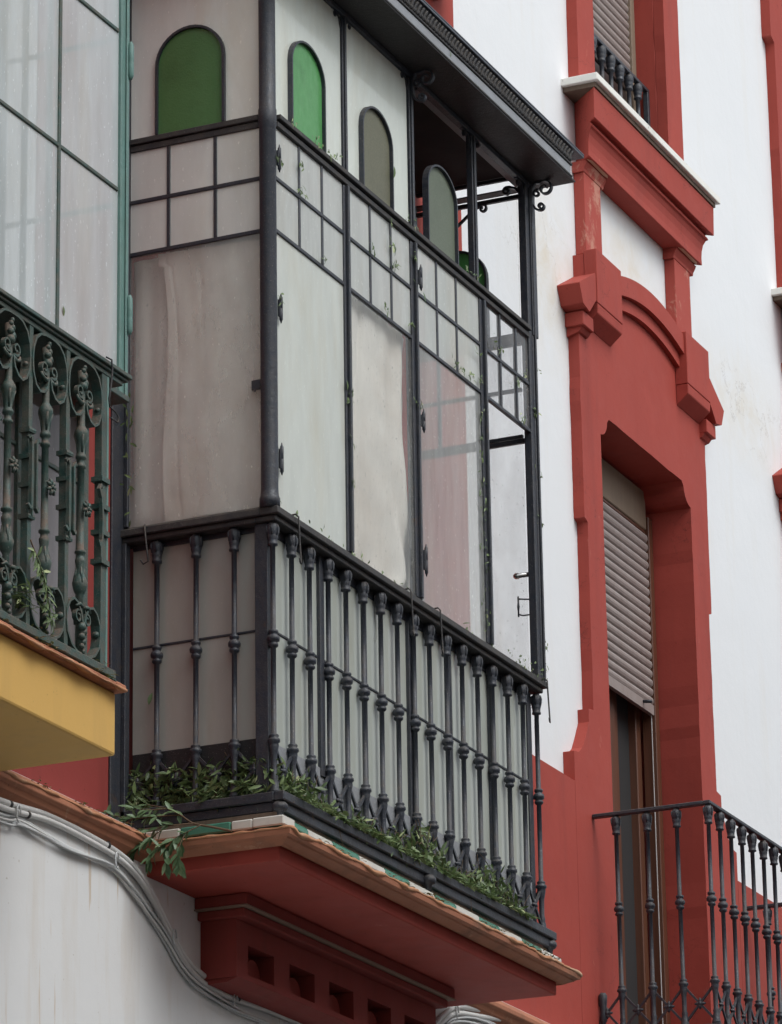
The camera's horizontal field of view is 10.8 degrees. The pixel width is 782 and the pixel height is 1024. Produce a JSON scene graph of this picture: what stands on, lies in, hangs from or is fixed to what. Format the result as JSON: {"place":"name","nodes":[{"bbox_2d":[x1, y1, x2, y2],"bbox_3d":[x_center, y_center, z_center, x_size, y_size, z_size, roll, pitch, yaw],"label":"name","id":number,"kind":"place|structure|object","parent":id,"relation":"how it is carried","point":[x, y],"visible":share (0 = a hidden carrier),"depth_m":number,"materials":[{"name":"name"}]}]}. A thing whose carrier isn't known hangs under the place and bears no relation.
{"place":"outdoors","nodes":[
{"label":"outdoors","id":0,"kind":"place"},
{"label":"street","id":1,"kind":"structure","parent":0,"visible":0},
{"bbox_2d":[0,0,781,1023],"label":"house","id":2,"kind":"structure","parent":1,"relation":"on","point":[658,252],"depth_m":17.92,"materials":[{"name":"white paint"}]},
{"bbox_2d":[8,804,20,823],"bbox_3d":[-1.125,0.906,12.396,0.031,0.060,0.029,-9,-20,23],"label":"cable clip","id":3,"kind":"object","parent":2,"relation":"attached to","point":[14,822],"visible":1,"depth_m":12.38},
{"bbox_2d":[0,620,127,770],"bbox_3d":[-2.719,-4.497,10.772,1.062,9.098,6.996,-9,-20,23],"label":"balcony slab","id":4,"kind":"structure","parent":2,"relation":"attached to","point":[56,707],"depth_m":11.85,"materials":[{"name":"paint"}]},
{"bbox_2d":[0,0,133,681],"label":"green glazed balcony","id":5,"kind":"structure","parent":4,"relation":"on","point":[66,71],"depth_m":12.35,"materials":[{"name":"metal"}]},
{"bbox_2d":[0,539,57,631],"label":"branch","id":6,"kind":"object","parent":5,"relation":"attached to","point":[18,601],"visible":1,"depth_m":11.74,"materials":[{"name":"green plant"}]},
{"bbox_2d":[0,0,118,388],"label":"window frame","id":7,"kind":"structure","parent":5,"relation":"in","point":[60,147],"depth_m":12.53,"materials":[{"name":"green metal"}]},
{"bbox_2d":[108,851,119,871],"bbox_3d":[-0.866,1.091,12.940,0.031,0.060,0.029,-9,-20,23],"label":"cable clip","id":8,"kind":"object","parent":2,"relation":"attached to","point":[111,869],"visible":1,"depth_m":12.93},
{"bbox_2d":[102,801,231,878],"bbox_3d":[-0.725,1.033,13.064,0.454,0.278,0.120,-9,-20,23],"label":"branch","id":9,"kind":"object","parent":2,"relation":"on","point":[179,868],"visible":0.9,"depth_m":13.05,"materials":[{"name":"green plant"}]},
{"bbox_2d":[167,929,177,948],"bbox_3d":[-0.700,1.362,13.229,0.031,0.060,0.029,-9,-20,23],"label":"cable clip","id":10,"kind":"object","parent":2,"relation":"attached to","point":[174,930],"visible":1,"depth_m":13.22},
{"bbox_2d":[230,995,237,1007],"bbox_3d":[-0.519,1.600,13.567,0.031,0.060,0.029,-9,-20,23],"label":"cable clip","id":11,"kind":"object","parent":2,"relation":"attached to","point":[235,1005],"visible":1,"depth_m":13.55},
{"bbox_2d":[0,820,478,1023],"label":"cable","id":12,"kind":"object","parent":2,"relation":"attached to","point":[167,947],"visible":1,"depth_m":13.24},
{"bbox_2d":[0,797,479,1023],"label":"conduit","id":13,"kind":"object","parent":2,"relation":"attached to","point":[203,975],"visible":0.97,"depth_m":13.03,"materials":[{"name":"paint"}]},
{"bbox_2d":[0,816,483,1023],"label":"cable","id":14,"kind":"object","parent":2,"relation":"attached to","point":[152,920],"visible":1,"depth_m":13.14,"materials":[{"name":"paint"}]},
{"bbox_2d":[0,819,491,1023],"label":"cable","id":15,"kind":"object","parent":2,"relation":"attached to","point":[190,979],"visible":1,"depth_m":13.26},
{"bbox_2d":[0,812,495,1023],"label":"cable","id":16,"kind":"object","parent":2,"relation":"attached to","point":[135,891],"visible":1,"depth_m":13.09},
{"bbox_2d":[0,804,500,1023],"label":"conduit","id":17,"kind":"object","parent":2,"relation":"attached to","point":[130,869],"visible":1,"depth_m":13.14,"materials":[{"name":"paint"}]},
{"bbox_2d":[2,618,561,959],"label":"leaf crumbs","id":18,"kind":"object","parent":2,"relation":"on","point":[108,676],"visible":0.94,"depth_m":13.07,"materials":[{"name":"brown plant"}]},
{"bbox_2d":[120,748,539,928],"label":"leaf litter","id":19,"kind":"object","parent":2,"relation":"on","point":[139,797],"visible":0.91,"depth_m":13.29,"materials":[{"name":"green plant"}]},
{"bbox_2d":[108,0,583,952],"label":"glazed balcony","id":20,"kind":"structure","parent":2,"relation":"attached to","point":[272,628],"depth_m":14.02,"materials":[{"name":"black metal"}]},
{"bbox_2d":[133,258,167,527],"bbox_3d":[-0.789,-0.399,13.759,0.150,0.953,0.011,-9,-20,23],"label":"curtain","id":21,"kind":"object","parent":20,"relation":"hanging from","point":[150,317],"visible":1,"depth_m":13.77,"materials":[{"name":"fabric"}]},
{"bbox_2d":[148,693,152,703],"bbox_3d":[-0.777,0.602,13.374,0.017,0.041,0.006,-9,-20,23],"label":"leaf","id":22,"kind":"object","parent":20,"relation":"attached to","point":[150,698],"visible":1,"depth_m":13.37,"materials":[{"name":"green plant"}]},
{"bbox_2d":[158,238,260,521],"bbox_3d":[-0.598,-0.438,13.657,0.382,0.955,0.018,-9,-20,23],"label":"curtain","id":23,"kind":"object","parent":20,"relation":"hanging from","point":[211,285],"visible":1,"depth_m":13.65,"materials":[{"name":"fabric"}]},
{"bbox_2d":[120,118,548,679],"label":"stuck leaf scraps","id":24,"kind":"object","parent":20,"relation":"on","point":[348,400],"visible":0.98,"depth_m":14.60,"materials":[{"name":"green plant"}]},
{"bbox_2d":[351,294,409,591],"bbox_3d":[-0.046,-0.226,14.343,0.051,0.981,0.645,-9,-20,23],"label":"curtain","id":25,"kind":"object","parent":20,"relation":"hanging from","point":[381,523],"visible":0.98,"depth_m":14.32,"materials":[{"name":"fabric"}]},
{"bbox_2d":[451,1006,458,1020],"bbox_3d":[0.233,1.845,15.254,0.031,0.060,0.029,-9,-20,23],"label":"cable clip","id":26,"kind":"object","parent":2,"relation":"attached to","point":[456,1012],"visible":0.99,"depth_m":15.24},
{"bbox_2d":[593,0,636,110],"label":"window","id":27,"kind":"structure","parent":2,"relation":"in","point":[606,29],"depth_m":19.35,"materials":[{"name":"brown wood"}]},
{"bbox_2d":[594,33,650,126],"bbox_3d":[1.011,-1.893,18.944,0.049,0.452,0.929,-9,-20,23],"label":"window railing","id":28,"kind":"object","parent":2,"relation":"on","point":[602,50],"depth_m":19.09,"materials":[{"name":"black metal"}]},
{"bbox_2d":[601,458,670,1023],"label":"balcony door","id":29,"kind":"structure","parent":2,"relation":"in","point":[632,665],"depth_m":18.36,"materials":[{"name":"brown wood"}]},
{"bbox_2d":[592,800,781,1023],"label":"iron balcony","id":30,"kind":"structure","parent":2,"relation":"attached to","point":[732,822],"depth_m":16.94,"materials":[{"name":"black metal"}]}
]}

